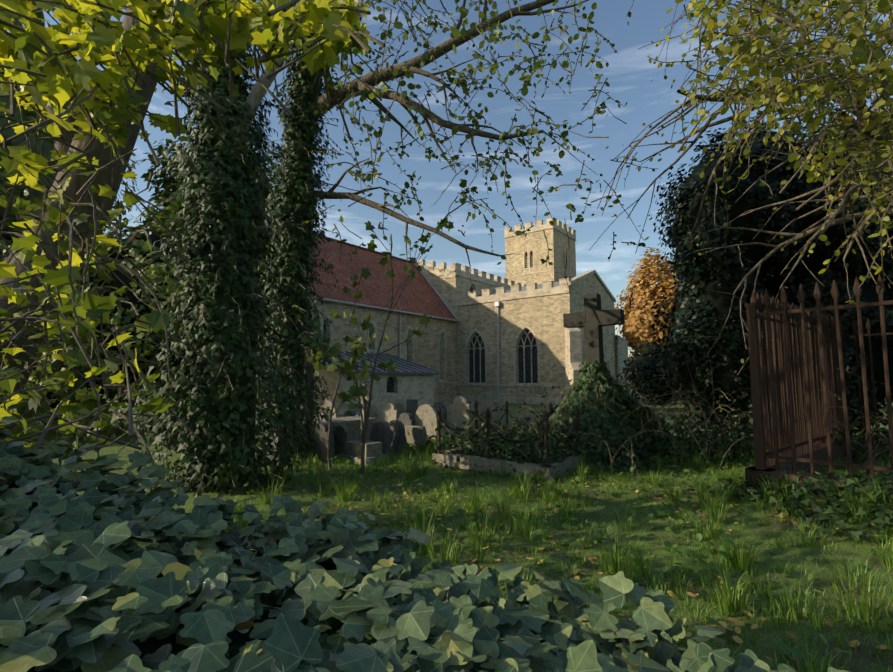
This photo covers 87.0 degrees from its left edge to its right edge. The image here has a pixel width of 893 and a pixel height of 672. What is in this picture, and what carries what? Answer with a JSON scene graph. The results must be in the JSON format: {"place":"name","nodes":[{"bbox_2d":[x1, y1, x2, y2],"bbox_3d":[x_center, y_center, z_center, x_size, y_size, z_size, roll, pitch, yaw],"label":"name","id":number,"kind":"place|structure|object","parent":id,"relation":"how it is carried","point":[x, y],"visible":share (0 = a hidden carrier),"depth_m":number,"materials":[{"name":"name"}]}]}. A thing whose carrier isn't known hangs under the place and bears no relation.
{"place":"outdoors","nodes":[
{"label":"outdoors","id":0,"kind":"place"},
{"bbox_2d":[0,59,138,250],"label":"shade tree","id":1,"kind":"object","parent":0,"point":[47,152],"depth_m":17.02,"materials":[{"name":"green plant"}]},
{"bbox_2d":[0,0,224,492],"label":"leaves","id":2,"kind":"object","parent":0,"point":[82,245],"depth_m":3.42,"materials":[{"name":"green plant"}]},
{"bbox_2d":[0,0,369,462],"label":"leaves","id":3,"kind":"object","parent":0,"point":[85,70],"visible":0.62,"depth_m":3.23,"materials":[{"name":"green plant"}]},
{"bbox_2d":[0,0,388,479],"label":"sycamore","id":4,"kind":"object","parent":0,"point":[61,138],"depth_m":3.72,"materials":[{"name":"green plant"}]},
{"bbox_2d":[7,0,892,356],"label":"sky","id":5,"kind":"structure","parent":0,"point":[629,73],"materials":[{"name":"blue"}]},
{"bbox_2d":[25,392,892,671],"bbox_3d":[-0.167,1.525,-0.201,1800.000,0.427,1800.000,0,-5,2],"label":"ground","id":6,"kind":"structure","parent":0,"point":[766,646],"depth_m":4.80,"materials":[{"name":"green plant"}]},
{"bbox_2d":[0,197,336,432],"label":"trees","id":7,"kind":"object","parent":6,"relation":"on","point":[115,319],"depth_m":12.55,"materials":[{"name":"green plant"}]},
{"bbox_2d":[0,486,412,671],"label":"ivy bank","id":8,"kind":"object","parent":6,"relation":"on","point":[151,645],"visible":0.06,"depth_m":1.25,"materials":[{"name":"green plant"}]},
{"bbox_2d":[31,542,561,629],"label":"fallen leaves","id":9,"kind":"object","parent":8,"relation":"on","point":[179,570],"visible":0.69,"depth_m":1.22,"materials":[{"name":"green plant"}]},
{"bbox_2d":[0,415,848,671],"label":"ivy bank leaves","id":10,"kind":"object","parent":8,"relation":"on","point":[444,616],"visible":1,"depth_m":1.38,"materials":[{"name":"green plant"}]},
{"bbox_2d":[135,124,280,273],"bbox_3d":[-8.773,-2.967,19.096,6.408,12.691,6.631,0,-5,2],"label":"shade tree","id":11,"kind":"object","parent":6,"relation":"on","point":[166,180],"depth_m":17.90,"materials":[{"name":"green plant"}]},
{"bbox_2d":[122,0,320,497],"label":"ivy tree","id":12,"kind":"object","parent":6,"relation":"on","point":[193,194],"depth_m":7.16,"materials":[{"name":"green plant"}]},
{"bbox_2d":[252,33,343,463],"bbox_3d":[-3.358,-4.602,10.505,2.148,14.648,1.914,4,-7,-38],"label":"ivy tree","id":13,"kind":"object","parent":6,"relation":"on","point":[299,241],"depth_m":9.91,"materials":[{"name":"green plant"}]},
{"bbox_2d":[311,416,376,454],"bbox_3d":[-2.686,2.349,11.270,0.950,0.685,1.850,-4,-7,38],"label":"chest tomb","id":14,"kind":"object","parent":6,"relation":"on","point":[352,423],"visible":0.32,"depth_m":11.27,"materials":[{"name":"stone"}]},
{"bbox_2d":[337,384,388,464],"bbox_3d":[-1.684,1.769,9.555,0.850,1.570,0.600,-4,-7,38],"label":"stone cross","id":15,"kind":"object","parent":6,"relation":"on","point":[352,450],"visible":0.58,"depth_m":9.38,"materials":[{"name":"stone"}]},
{"bbox_2d":[295,218,455,475],"bbox_3d":[-1.372,0.078,8.552,3.147,4.722,2.484,0,-5,2],"label":"sapling","id":16,"kind":"object","parent":6,"relation":"on","point":[360,348],"depth_m":8.21,"materials":[{"name":"green plant"}]},
{"bbox_2d":[264,347,557,465],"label":"gravestones","id":17,"kind":"object","parent":6,"relation":"on","point":[426,415],"depth_m":12.07,"materials":[{"name":"grey stone"}]},
{"bbox_2d":[273,0,633,346],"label":"ivy tree","id":18,"kind":"object","parent":6,"relation":"on","point":[447,45],"depth_m":9.63,"materials":[{"name":"brown wood"}]},
{"bbox_2d":[295,0,659,293],"bbox_3d":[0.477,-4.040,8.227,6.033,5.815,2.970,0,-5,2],"label":"leaves","id":19,"kind":"object","parent":18,"relation":"attached to","point":[455,32],"depth_m":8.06,"materials":[{"name":"green plant"}]},
{"bbox_2d":[311,228,616,397],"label":"church","id":20,"kind":"structure","parent":6,"relation":"on","point":[541,317],"depth_m":33.00,"materials":[{"name":"beige stone"}]},
{"bbox_2d":[308,236,456,319],"bbox_3d":[-6.782,-3.943,32.832,8.800,5.106,13.800,-4,-7,38],"label":"roof","id":21,"kind":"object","parent":20,"relation":"on","point":[418,295],"visible":0.23,"depth_m":31.59,"materials":[{"name":"red tile"}]},
{"bbox_2d":[311,263,500,401],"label":"gutters and downpipes","id":22,"kind":"object","parent":20,"relation":"attached to","point":[497,304],"visible":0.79,"depth_m":32.65,"materials":[{"name":"grey metal"}]},
{"bbox_2d":[323,286,537,392],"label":"window","id":23,"kind":"structure","parent":20,"relation":"in","point":[390,384],"depth_m":32.14,"materials":[{"name":"black glass"}]},
{"bbox_2d":[317,282,558,374],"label":"lead roof","id":24,"kind":"structure","parent":20,"relation":"on","point":[402,366],"depth_m":26.29,"materials":[{"name":"grey metal"}]},
{"bbox_2d":[312,217,634,414],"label":"stone trim","id":25,"kind":"structure","parent":6,"relation":"on","point":[420,388],"depth_m":31.74,"materials":[{"name":"beige stone"}]},
{"bbox_2d":[432,441,589,480],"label":"grave kerb","id":26,"kind":"structure","parent":6,"relation":"on","point":[486,463],"depth_m":8.41,"materials":[{"name":"stone"}]},
{"bbox_2d":[437,400,579,472],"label":"grave chain posts","id":27,"kind":"object","parent":26,"relation":"on","point":[488,424],"visible":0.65,"depth_m":8.87,"materials":[{"name":"metal"}]},
{"bbox_2d":[191,428,892,671],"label":"grass tufts","id":28,"kind":"object","parent":6,"relation":"on","point":[741,559],"visible":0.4,"depth_m":4.97,"materials":[{"name":"green plant"}]},
{"bbox_2d":[215,439,892,666],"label":"grass tufts","id":29,"kind":"object","parent":6,"relation":"on","point":[668,568],"visible":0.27,"depth_m":5.28,"materials":[{"name":"green plant"}]},
{"bbox_2d":[539,293,651,465],"bbox_3d":[3.237,0.837,10.294,1.800,3.520,1.800,-4,-7,38],"label":"stone cross","id":30,"kind":"object","parent":6,"relation":"on","point":[592,318],"visible":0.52,"depth_m":10.26,"materials":[{"name":"grey stone"}]},
{"bbox_2d":[578,360,611,384],"bbox_3d":[3.243,0.835,10.305,0.760,0.611,0.752,0,-5,2],"label":"ivy","id":31,"kind":"object","parent":30,"relation":"attached to","point":[593,367],"visible":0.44,"depth_m":10.06,"materials":[{"name":"green plant"}]},
{"bbox_2d":[537,373,655,467],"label":"ivy sprays","id":32,"kind":"object","parent":6,"relation":"on","point":[603,390],"depth_m":9.72,"materials":[{"name":"green plant"}]},
{"bbox_2d":[301,436,892,671],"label":"fallen leaves","id":33,"kind":"object","parent":6,"relation":"on","point":[737,629],"visible":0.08,"depth_m":4.43,"materials":[{"name":"brown plant"}]},
{"bbox_2d":[529,364,672,473],"bbox_3d":[3.269,1.631,10.061,3.308,2.065,3.248,0,-5,2],"label":"ivy bush","id":34,"kind":"object","parent":6,"relation":"on","point":[610,430],"depth_m":9.37,"materials":[{"name":"green plant"}]},
{"bbox_2d":[614,248,681,357],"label":"autumn tree","id":35,"kind":"object","parent":6,"relation":"on","point":[636,330],"depth_m":47.52,"materials":[{"name":"orange plant"}]},
{"bbox_2d":[415,355,892,481],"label":"bramble","id":36,"kind":"object","parent":6,"relation":"on","point":[498,450],"depth_m":9.14,"materials":[{"name":"green plant"}]},
{"bbox_2d":[590,0,892,374],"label":"tree","id":37,"kind":"object","parent":6,"relation":"on","point":[831,220],"depth_m":7.26,"materials":[{"name":"brown wood"}]},
{"bbox_2d":[299,0,892,299],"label":"spray twigs","id":38,"kind":"object","parent":37,"relation":"attached to","point":[878,179],"visible":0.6,"depth_m":6.96,"materials":[{"name":"brown plant"}]},
{"bbox_2d":[646,0,892,302],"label":"tree leaves","id":39,"kind":"object","parent":37,"relation":"attached to","point":[816,90],"visible":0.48,"depth_m":5.64,"materials":[{"name":"green plant"}]},
{"bbox_2d":[666,0,892,211],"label":"tree foliage","id":40,"kind":"object","parent":37,"relation":"attached to","point":[858,45],"visible":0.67,"depth_m":5.00,"materials":[{"name":"green plant"}]},
{"bbox_2d":[814,7,892,209],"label":"leaves","id":41,"kind":"object","parent":37,"relation":"attached to","point":[843,187],"depth_m":7.42,"materials":[{"name":"green plant"}]},
{"bbox_2d":[616,337,885,406],"bbox_3d":[18.224,1.199,26.035,17.636,5.549,5.224,0,-5,2],"label":"hedge","id":42,"kind":"object","parent":6,"relation":"on","point":[629,368],"depth_m":24.72,"materials":[{"name":"green plant"}]},
{"bbox_2d":[648,108,892,444],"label":"evergreen tree","id":43,"kind":"object","parent":6,"relation":"on","point":[682,271],"depth_m":10.52,"materials":[{"name":"green plant"}]},
{"bbox_2d":[706,465,892,539],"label":"ground ivy","id":44,"kind":"object","parent":6,"relation":"on","point":[878,513],"visible":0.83,"depth_m":5.10,"materials":[{"name":"green plant"}]},
{"bbox_2d":[745,438,892,499],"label":"railing plinth","id":45,"kind":"structure","parent":6,"relation":"on","point":[819,454],"depth_m":6.66,"materials":[{"name":"grey stone"}]},
{"bbox_2d":[745,273,892,478],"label":"tomb railings","id":46,"kind":"object","parent":45,"relation":"on","point":[784,429],"visible":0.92,"depth_m":6.75,"materials":[{"name":"orange metal"}]},
{"bbox_3d":[-3.772,-4.629,8.077,1.248,14.020,0.920,0,-5,2],"label":"ivy tree trunk","id":47,"kind":"object","parent":6,"relation":"on","visible":0},
{"bbox_2d":[102,20,287,160],"bbox_3d":[-3.817,-5.305,7.882,4.272,6.211,2.515,3,-6,-32],"label":"branch","id":48,"kind":"object","parent":47,"relation":"attached to","point":[258,91],"visible":0.12,"depth_m":7.70,"materials":[{"name":"brown plant"}]},
{"bbox_2d":[525,252,532,267],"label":"louvred window","id":49,"kind":"structure","parent":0,"point":[526,255],"depth_m":54.36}
]}

